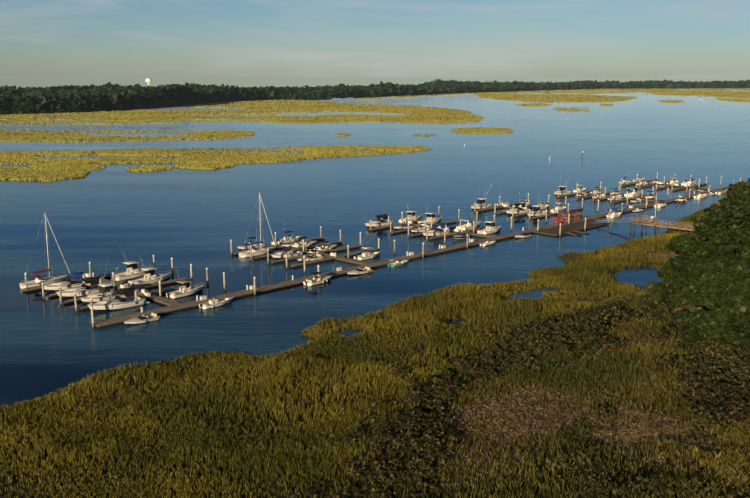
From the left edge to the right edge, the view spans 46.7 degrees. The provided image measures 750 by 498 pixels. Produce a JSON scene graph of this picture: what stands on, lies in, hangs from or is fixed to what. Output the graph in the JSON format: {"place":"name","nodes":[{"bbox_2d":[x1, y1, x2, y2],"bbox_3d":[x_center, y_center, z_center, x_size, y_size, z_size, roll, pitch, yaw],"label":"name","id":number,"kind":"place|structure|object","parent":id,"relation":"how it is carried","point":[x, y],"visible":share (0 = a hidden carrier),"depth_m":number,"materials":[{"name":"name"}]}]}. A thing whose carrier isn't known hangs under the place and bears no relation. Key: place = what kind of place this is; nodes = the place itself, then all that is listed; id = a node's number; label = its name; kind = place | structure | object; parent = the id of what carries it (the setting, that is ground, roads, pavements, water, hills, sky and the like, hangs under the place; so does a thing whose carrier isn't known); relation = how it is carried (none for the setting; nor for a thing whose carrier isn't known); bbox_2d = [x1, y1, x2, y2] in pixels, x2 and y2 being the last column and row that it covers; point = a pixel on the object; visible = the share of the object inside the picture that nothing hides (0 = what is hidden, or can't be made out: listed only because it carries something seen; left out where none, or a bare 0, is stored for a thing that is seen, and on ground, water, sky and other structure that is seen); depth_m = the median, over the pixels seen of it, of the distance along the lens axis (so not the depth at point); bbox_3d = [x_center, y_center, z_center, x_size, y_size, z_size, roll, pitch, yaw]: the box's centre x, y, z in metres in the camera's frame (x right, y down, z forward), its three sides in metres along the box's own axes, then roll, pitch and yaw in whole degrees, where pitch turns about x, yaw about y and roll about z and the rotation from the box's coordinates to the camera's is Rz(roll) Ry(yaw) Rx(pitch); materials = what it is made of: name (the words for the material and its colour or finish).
{"place":"outdoors","nodes":[
{"label":"outdoors","id":0,"kind":"place"},
{"bbox_2d":[0,88,749,411],"bbox_3d":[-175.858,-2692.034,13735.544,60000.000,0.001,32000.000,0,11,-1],"label":"water","id":1,"kind":"structure","parent":0,"point":[197,219],"depth_m":261.59,"materials":[{"name":"blue liquid"}]},
{"bbox_2d":[24,272,28,288],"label":"piling","id":2,"kind":"object","parent":1,"relation":"in","point":[25,274],"visible":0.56,"depth_m":161.50,"materials":[{"name":"wood"}]},
{"bbox_2d":[41,282,44,298],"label":"piling","id":3,"kind":"object","parent":1,"relation":"in","point":[43,293],"visible":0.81,"depth_m":156.34,"materials":[{"name":"wood"}]},
{"bbox_2d":[19,213,69,288],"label":"sailboat","id":4,"kind":"object","parent":1,"relation":"on","point":[38,280],"visible":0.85,"depth_m":166.30,"materials":[{"name":"paint"}]},
{"bbox_2d":[58,286,63,304],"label":"piling","id":5,"kind":"object","parent":1,"relation":"in","point":[60,296],"visible":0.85,"depth_m":152.30,"materials":[{"name":"wood"}]},
{"bbox_2d":[44,272,91,292],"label":"express cruiser","id":6,"kind":"object","parent":1,"relation":"on","point":[68,282],"visible":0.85,"depth_m":162.76,"materials":[{"name":"paint"}]},
{"bbox_2d":[74,292,78,310],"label":"piling","id":7,"kind":"object","parent":1,"relation":"in","point":[75,300],"visible":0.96,"depth_m":147.80,"materials":[{"name":"wood"}]},
{"bbox_2d":[56,276,113,298],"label":"express cruiser","id":8,"kind":"object","parent":1,"relation":"on","point":[82,289],"visible":0.88,"depth_m":158.14,"materials":[{"name":"paint"}]},
{"bbox_2d":[90,307,95,327],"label":"piling","id":9,"kind":"object","parent":1,"relation":"in","point":[92,318],"visible":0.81,"depth_m":138.28,"materials":[{"name":"wood"}]},
{"bbox_2d":[80,262,125,303],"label":"motorboat","id":10,"kind":"object","parent":1,"relation":"on","point":[104,292],"visible":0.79,"depth_m":154.32,"materials":[{"name":"paint"}]},
{"bbox_2d":[112,272,115,289],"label":"piling","id":11,"kind":"object","parent":1,"relation":"in","point":[114,286],"visible":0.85,"depth_m":162.87,"materials":[{"name":"wood"}]},
{"bbox_2d":[88,287,149,312],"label":"express cruiser","id":12,"kind":"object","parent":1,"relation":"on","point":[117,302],"visible":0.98,"depth_m":149.67,"materials":[{"name":"paint"}]},
{"bbox_2d":[110,243,154,280],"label":"motorboat","id":13,"kind":"object","parent":1,"relation":"on","point":[135,271],"visible":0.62,"depth_m":172.44,"materials":[{"name":"paint"}]},
{"bbox_2d":[124,313,159,325],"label":"runabout","id":14,"kind":"object","parent":1,"relation":"on","point":[142,319],"visible":1,"depth_m":141.17,"materials":[{"name":"paint"}]},
{"bbox_2d":[128,251,171,285],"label":"motorboat","id":15,"kind":"object","parent":1,"relation":"on","point":[152,277],"visible":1,"depth_m":167.92,"materials":[{"name":"paint"}]},
{"bbox_2d":[158,280,161,296],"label":"piling","id":16,"kind":"object","parent":1,"relation":"in","point":[160,295],"visible":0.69,"depth_m":156.32,"materials":[{"name":"wood"}]},
{"bbox_2d":[171,257,173,274],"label":"piling","id":17,"kind":"object","parent":1,"relation":"in","point":[172,271],"visible":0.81,"depth_m":175.17,"materials":[{"name":"wood"}]},
{"bbox_2d":[166,276,204,298],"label":"motorboat","id":18,"kind":"object","parent":1,"relation":"on","point":[185,289],"visible":1,"depth_m":158.73,"materials":[{"name":"paint"}]},
{"bbox_2d":[190,264,192,278],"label":"piling","id":19,"kind":"object","parent":1,"relation":"in","point":[191,276],"visible":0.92,"depth_m":171.32,"materials":[{"name":"wood"}]},
{"bbox_2d":[206,268,208,284],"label":"piling","id":20,"kind":"object","parent":1,"relation":"in","point":[207,281],"visible":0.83,"depth_m":166.87,"materials":[{"name":"wood"}]},
{"bbox_2d":[199,297,232,308],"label":"motorboat","id":21,"kind":"object","parent":1,"relation":"on","point":[214,303],"visible":0.96,"depth_m":151.29,"materials":[{"name":"paint"}]},
{"bbox_2d":[223,272,225,289],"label":"piling","id":22,"kind":"object","parent":1,"relation":"in","point":[224,285],"visible":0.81,"depth_m":163.03,"materials":[{"name":"wood"}]},
{"bbox_2d":[237,237,263,250],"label":"motorboat","id":23,"kind":"object","parent":1,"relation":"on","point":[242,247],"visible":0.67,"depth_m":201.78,"materials":[{"name":"paint"}]},
{"bbox_2d":[253,276,255,294],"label":"piling","id":24,"kind":"object","parent":1,"relation":"in","point":[254,292],"visible":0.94,"depth_m":158.88,"materials":[{"name":"wood"}]},
{"bbox_2d":[239,193,275,257],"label":"sailboat","id":25,"kind":"object","parent":1,"relation":"on","point":[256,252],"visible":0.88,"depth_m":194.28,"materials":[{"name":"paint"}]},
{"bbox_2d":[267,249,268,263],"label":"piling","id":26,"kind":"object","parent":1,"relation":"in","point":[267,256],"visible":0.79,"depth_m":184.79,"materials":[{"name":"wood"}]},
{"bbox_2d":[272,235,302,259],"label":"motorboat","id":27,"kind":"object","parent":1,"relation":"on","point":[287,251],"visible":0.96,"depth_m":191.58,"materials":[{"name":"paint"}]},
{"bbox_2d":[276,223,302,243],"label":"motorboat","id":28,"kind":"object","parent":1,"relation":"on","point":[289,238],"visible":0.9,"depth_m":209.59,"materials":[{"name":"paint"}]},
{"bbox_2d":[292,237,316,247],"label":"motorboat","id":29,"kind":"object","parent":1,"relation":"on","point":[308,244],"visible":0.88,"depth_m":204.29,"materials":[{"name":"paint"}]},
{"bbox_2d":[297,250,324,261],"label":"motorboat","id":30,"kind":"object","parent":1,"relation":"on","point":[312,258],"visible":0.94,"depth_m":188.69,"materials":[{"name":"paint"}]},
{"bbox_2d":[303,272,331,285],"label":"motorboat","id":31,"kind":"object","parent":1,"relation":"on","point":[315,281],"visible":1,"depth_m":167.69,"materials":[{"name":"paint"}]},
{"bbox_2d":[314,241,337,250],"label":"motorboat","id":32,"kind":"object","parent":1,"relation":"on","point":[326,247],"visible":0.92,"depth_m":199.91,"materials":[{"name":"paint"}]},
{"bbox_2d":[347,266,373,275],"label":"runabout","id":33,"kind":"object","parent":1,"relation":"on","point":[360,271],"visible":0.96,"depth_m":175.84,"materials":[{"name":"paint"}]},
{"bbox_2d":[354,244,380,260],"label":"motorboat","id":34,"kind":"object","parent":1,"relation":"on","point":[367,255],"visible":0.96,"depth_m":190.79,"materials":[{"name":"paint"}]},
{"bbox_2d":[22,179,728,327],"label":"floating docks","id":35,"kind":"object","parent":1,"relation":"on","point":[172,306],"visible":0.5,"depth_m":192.03,"materials":[{"name":"brown wood"}]},
{"bbox_2d":[85,180,734,312],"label":"dock boxes and pedestals","id":36,"kind":"object","parent":35,"relation":"on","point":[148,294],"visible":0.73,"depth_m":197.77,"materials":[{"name":"white plastic"}]},
{"bbox_2d":[550,211,584,225],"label":"kayak rack","id":37,"kind":"object","parent":35,"relation":"on","point":[577,215],"visible":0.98,"depth_m":234.76,"materials":[{"name":"red metal"}]},
{"bbox_2d":[365,214,394,227],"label":"express cruiser","id":38,"kind":"object","parent":1,"relation":"on","point":[378,222],"visible":0.92,"depth_m":231.40,"materials":[{"name":"paint"}]},
{"bbox_2d":[388,260,407,266],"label":"skiff","id":39,"kind":"object","parent":1,"relation":"on","point":[398,263],"visible":0.96,"depth_m":184.32,"materials":[{"name":"paint"}]},
{"bbox_2d":[393,224,414,229],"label":"runabout","id":40,"kind":"object","parent":1,"relation":"on","point":[403,226],"visible":0.94,"depth_m":227.97,"materials":[{"name":"paint"}]},
{"bbox_2d":[400,211,422,221],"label":"motorboat","id":41,"kind":"object","parent":1,"relation":"on","point":[412,216],"visible":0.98,"depth_m":240.66,"materials":[{"name":"paint"}]},
{"bbox_2d":[411,223,430,232],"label":"motorboat","id":42,"kind":"object","parent":1,"relation":"on","point":[420,229],"visible":0.96,"depth_m":223.47,"materials":[{"name":"paint"}]},
{"bbox_2d":[421,243,424,257],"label":"piling","id":43,"kind":"object","parent":1,"relation":"in","point":[422,255],"visible":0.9,"depth_m":191.48,"materials":[{"name":"wood"}]},
{"bbox_2d":[418,212,441,224],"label":"motorboat","id":44,"kind":"object","parent":1,"relation":"on","point":[434,218],"visible":0.83,"depth_m":236.15,"materials":[{"name":"paint"}]},
{"bbox_2d":[423,223,451,237],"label":"express cruiser","id":45,"kind":"object","parent":1,"relation":"on","point":[435,231],"visible":0.88,"depth_m":217.83,"materials":[{"name":"paint"}]},
{"bbox_2d":[452,233,472,238],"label":"runabout","id":46,"kind":"object","parent":1,"relation":"on","point":[461,236],"visible":0.9,"depth_m":214.67,"materials":[{"name":"paint"}]},
{"bbox_2d":[456,219,481,229],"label":"express cruiser","id":47,"kind":"object","parent":1,"relation":"on","point":[467,225],"visible":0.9,"depth_m":227.21,"materials":[{"name":"paint"}]},
{"bbox_2d":[471,188,491,209],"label":"motorboat","id":48,"kind":"object","parent":1,"relation":"on","point":[480,204],"visible":0.96,"depth_m":262.21,"materials":[{"name":"paint"}]},
{"bbox_2d":[480,241,495,245],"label":"skiff","id":49,"kind":"object","parent":1,"relation":"on","point":[487,243],"visible":0.98,"depth_m":206.34,"materials":[{"name":"paint"}]},
{"bbox_2d":[477,210,501,234],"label":"motorboat","id":50,"kind":"object","parent":1,"relation":"on","point":[491,227],"visible":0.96,"depth_m":222.12,"materials":[{"name":"paint"}]},
{"bbox_2d":[506,203,528,214],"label":"express cruiser","id":51,"kind":"object","parent":1,"relation":"on","point":[518,210],"visible":0.92,"depth_m":252.74,"materials":[{"name":"paint"}]},
{"bbox_2d":[514,192,530,206],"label":"motorboat","id":52,"kind":"object","parent":1,"relation":"on","point":[523,202],"visible":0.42,"depth_m":266.94,"materials":[{"name":"paint"}]},
{"bbox_2d":[515,232,531,238],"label":"runabout","id":53,"kind":"object","parent":1,"relation":"on","point":[523,235],"visible":1,"depth_m":215.66,"materials":[{"name":"paint"}]},
{"bbox_2d":[527,200,545,216],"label":"motorboat","id":54,"kind":"object","parent":1,"relation":"on","point":[535,211],"visible":0.83,"depth_m":248.67,"materials":[{"name":"paint"}]},
{"bbox_2d":[532,198,549,209],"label":"motorboat","id":55,"kind":"object","parent":1,"relation":"on","point":[542,206],"visible":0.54,"depth_m":262.15,"materials":[{"name":"paint"}]},
{"bbox_2d":[550,202,566,211],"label":"motorboat","id":56,"kind":"object","parent":1,"relation":"on","point":[559,208],"visible":0.83,"depth_m":257.74,"materials":[{"name":"paint"}]},
{"bbox_2d":[554,181,570,195],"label":"motorboat","id":57,"kind":"object","parent":1,"relation":"on","point":[562,191],"visible":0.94,"depth_m":293.05,"materials":[{"name":"paint"}]},
{"bbox_2d":[534,220,607,236],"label":"floating platform","id":58,"kind":"structure","parent":1,"relation":"on","point":[572,228],"depth_m":226.29,"materials":[{"name":"brown wood"}]},
{"bbox_2d":[573,185,585,191],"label":"motorboat","id":59,"kind":"object","parent":1,"relation":"on","point":[582,189],"visible":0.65,"depth_m":301.74,"materials":[{"name":"paint"}]},
{"bbox_2d":[575,193,586,196],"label":"runabout","id":60,"kind":"object","parent":1,"relation":"on","point":[582,194],"visible":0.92,"depth_m":289.64,"materials":[{"name":"paint"}]},
{"bbox_2d":[592,191,606,198],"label":"motorboat","id":61,"kind":"object","parent":1,"relation":"on","point":[599,196],"visible":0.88,"depth_m":284.98,"materials":[{"name":"paint"}]},
{"bbox_2d":[606,208,621,217],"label":"motorboat","id":62,"kind":"object","parent":1,"relation":"on","point":[615,214],"visible":0.83,"depth_m":247.10,"materials":[{"name":"paint"}]},
{"bbox_2d":[607,189,622,201],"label":"motorboat","id":63,"kind":"object","parent":1,"relation":"on","point":[615,197],"visible":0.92,"depth_m":280.36,"materials":[{"name":"paint"}]},
{"bbox_2d":[619,177,630,184],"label":"motorboat","id":64,"kind":"object","parent":1,"relation":"on","point":[624,181],"visible":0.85,"depth_m":323.53,"materials":[{"name":"paint"}]},
{"bbox_2d":[623,188,642,196],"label":"express cruiser","id":65,"kind":"object","parent":1,"relation":"on","point":[634,192],"visible":0.81,"depth_m":288.38,"materials":[{"name":"paint"}]},
{"bbox_2d":[629,198,641,202],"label":"runabout","id":66,"kind":"object","parent":1,"relation":"on","point":[636,200],"visible":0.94,"depth_m":275.79,"materials":[{"name":"paint"}]},
{"bbox_2d":[637,177,647,185],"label":"motorboat","id":67,"kind":"object","parent":1,"relation":"on","point":[642,183],"visible":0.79,"depth_m":318.98,"materials":[{"name":"paint"}]},
{"bbox_2d":[643,191,655,199],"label":"motorboat","id":68,"kind":"object","parent":1,"relation":"on","point":[651,197],"visible":0.79,"depth_m":282.63,"materials":[{"name":"paint"}]},
{"bbox_2d":[654,200,665,207],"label":"runabout","id":69,"kind":"object","parent":1,"relation":"on","point":[659,205],"visible":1,"depth_m":266.47,"materials":[{"name":"paint"}]},
{"bbox_2d":[666,177,678,183],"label":"motorboat","id":70,"kind":"object","parent":1,"relation":"on","point":[673,181],"visible":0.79,"depth_m":321.97,"materials":[{"name":"paint"}]},
{"bbox_2d":[675,195,686,202],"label":"runabout","id":71,"kind":"object","parent":1,"relation":"on","point":[681,200],"visible":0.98,"depth_m":276.09,"materials":[{"name":"paint"}]},
{"bbox_2d":[681,178,696,185],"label":"express cruiser","id":72,"kind":"object","parent":1,"relation":"on","point":[691,182],"visible":0.92,"depth_m":317.69,"materials":[{"name":"paint"}]},
{"bbox_2d":[689,187,700,190],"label":"runabout","id":73,"kind":"object","parent":1,"relation":"on","point":[695,188],"visible":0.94,"depth_m":304.81,"materials":[{"name":"paint"}]},
{"bbox_2d":[694,190,706,198],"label":"motorboat","id":74,"kind":"object","parent":1,"relation":"on","point":[700,196],"visible":0.94,"depth_m":286.01,"materials":[{"name":"paint"}]},
{"bbox_2d":[715,190,725,193],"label":"runabout","id":75,"kind":"object","parent":1,"relation":"on","point":[720,192],"visible":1,"depth_m":296.95,"materials":[{"name":"paint"}]},
{"bbox_2d":[0,178,749,497],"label":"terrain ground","id":76,"kind":"structure","parent":0,"point":[15,483],"depth_m":90.04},
{"bbox_2d":[0,192,749,497],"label":"marsh grass","id":77,"kind":"structure","parent":76,"relation":"on","point":[426,312],"depth_m":106.20,"materials":[{"name":"green plant"}]},
{"bbox_2d":[290,180,749,497],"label":"shrubs","id":78,"kind":"object","parent":76,"relation":"on","point":[732,391],"visible":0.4,"depth_m":103.84,"materials":[{"name":"green plant"}]},
{"bbox_2d":[320,197,749,497],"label":"marsh grass","id":79,"kind":"structure","parent":76,"relation":"on","point":[734,460],"depth_m":88.61,"materials":[{"name":"green plant"}]},
{"bbox_2d":[427,242,746,497],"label":"dry brush","id":80,"kind":"object","parent":76,"relation":"on","point":[608,433],"visible":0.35,"depth_m":93.51,"materials":[{"name":"brown plant"}]},
{"bbox_2d":[630,193,697,234],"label":"timber pier","id":81,"kind":"structure","parent":76,"relation":"on","point":[652,222],"depth_m":219.86,"materials":[{"name":"brown wood"}]},
{"bbox_2d":[592,217,634,223],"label":"aluminium gangway","id":82,"kind":"object","parent":81,"relation":"on","point":[614,222],"visible":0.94,"depth_m":228.82,"materials":[{"name":"grey metal"}]},
{"bbox_2d":[654,277,696,311],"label":"tree","id":83,"kind":"object","parent":76,"relation":"on","point":[668,290],"visible":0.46,"depth_m":141.58,"materials":[{"name":"green plant"}]},
{"bbox_2d":[657,258,696,281],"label":"wax myrtle","id":84,"kind":"object","parent":76,"relation":"on","point":[668,267],"visible":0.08,"depth_m":157.03,"materials":[{"name":"green plant"}]},
{"bbox_2d":[666,232,715,261],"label":"live oak","id":85,"kind":"object","parent":76,"relation":"on","point":[679,242],"visible":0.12,"depth_m":171.81,"materials":[{"name":"green plant"}]},
{"bbox_2d":[666,261,718,282],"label":"wax myrtle","id":86,"kind":"object","parent":76,"relation":"on","point":[693,271],"visible":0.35,"depth_m":145.63,"materials":[{"name":"green plant"}]},
{"bbox_2d":[675,279,724,310],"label":"tree","id":87,"kind":"object","parent":76,"relation":"on","point":[700,293],"visible":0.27,"depth_m":131.89,"materials":[{"name":"green plant"}]},
{"bbox_2d":[679,230,737,262],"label":"live oak","id":88,"kind":"object","parent":76,"relation":"on","point":[710,249],"visible":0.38,"depth_m":159.84,"materials":[{"name":"green plant"}]},
{"bbox_2d":[672,302,749,347],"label":"tree","id":89,"kind":"object","parent":76,"relation":"on","point":[717,320],"visible":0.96,"depth_m":115.67,"materials":[{"name":"green plant"}]},
{"bbox_2d":[692,202,749,263],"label":"live oak","id":90,"kind":"object","parent":76,"relation":"on","point":[718,229],"visible":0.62,"depth_m":154.32,"materials":[{"name":"green plant"}]},
{"bbox_2d":[700,252,749,286],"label":"live oak","id":91,"kind":"object","parent":76,"relation":"on","point":[734,268],"visible":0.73,"depth_m":131.69,"materials":[{"name":"green plant"}]},
{"bbox_2d":[704,276,749,301],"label":"wax myrtle","id":92,"kind":"object","parent":76,"relation":"on","point":[717,288],"visible":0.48,"depth_m":129.97,"materials":[{"name":"green plant"}]},
{"bbox_2d":[718,183,749,218],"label":"live oak","id":93,"kind":"object","parent":76,"relation":"on","point":[743,190],"visible":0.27,"depth_m":207.71,"materials":[{"name":"green plant"}]},
{"bbox_2d":[720,287,749,328],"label":"live oak","id":94,"kind":"object","parent":76,"relation":"on","point":[737,299],"visible":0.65,"depth_m":116.18,"materials":[{"name":"green plant"}]},
{"bbox_2d":[725,194,749,211],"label":"live oak","id":95,"kind":"object","parent":76,"relation":"on","point":[730,204],"visible":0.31,"depth_m":177.66,"materials":[{"name":"green plant"}]},
{"bbox_2d":[729,228,749,255],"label":"live oak","id":96,"kind":"object","parent":76,"relation":"on","point":[742,235],"visible":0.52,"depth_m":140.52,"materials":[{"name":"green plant"}]},
{"bbox_2d":[0,78,749,114],"bbox_3d":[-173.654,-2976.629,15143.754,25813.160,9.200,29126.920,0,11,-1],"label":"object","id":97,"kind":"structure","parent":0,"point":[155,82],"depth_m":6651.64,"materials":[{"name":"green plant"}]},
{"bbox_2d":[145,78,151,84],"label":"water tower","id":98,"kind":"structure","parent":97,"relation":"on","point":[148,80],"depth_m":2132.78,"materials":[{"name":"white metal"}]},
{"bbox_2d":[0,79,749,114],"bbox_3d":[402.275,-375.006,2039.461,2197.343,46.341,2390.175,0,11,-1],"label":"forest trees","id":99,"kind":"object","parent":97,"relation":"on","point":[109,95],"visible":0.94,"depth_m":1383.76,"materials":[{"name":"green plant"}]},
{"bbox_2d":[0,88,749,181],"bbox_3d":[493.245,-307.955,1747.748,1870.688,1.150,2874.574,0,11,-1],"label":"marsh grass","id":100,"kind":"structure","parent":0,"point":[229,156],"depth_m":735.86,"materials":[{"name":"plant"}]},
{"bbox_2d":[0,0,749,77],"label":"sky","id":101,"kind":"structure","parent":0,"point":[39,38],"materials":[{"name":"blue"}]}
]}

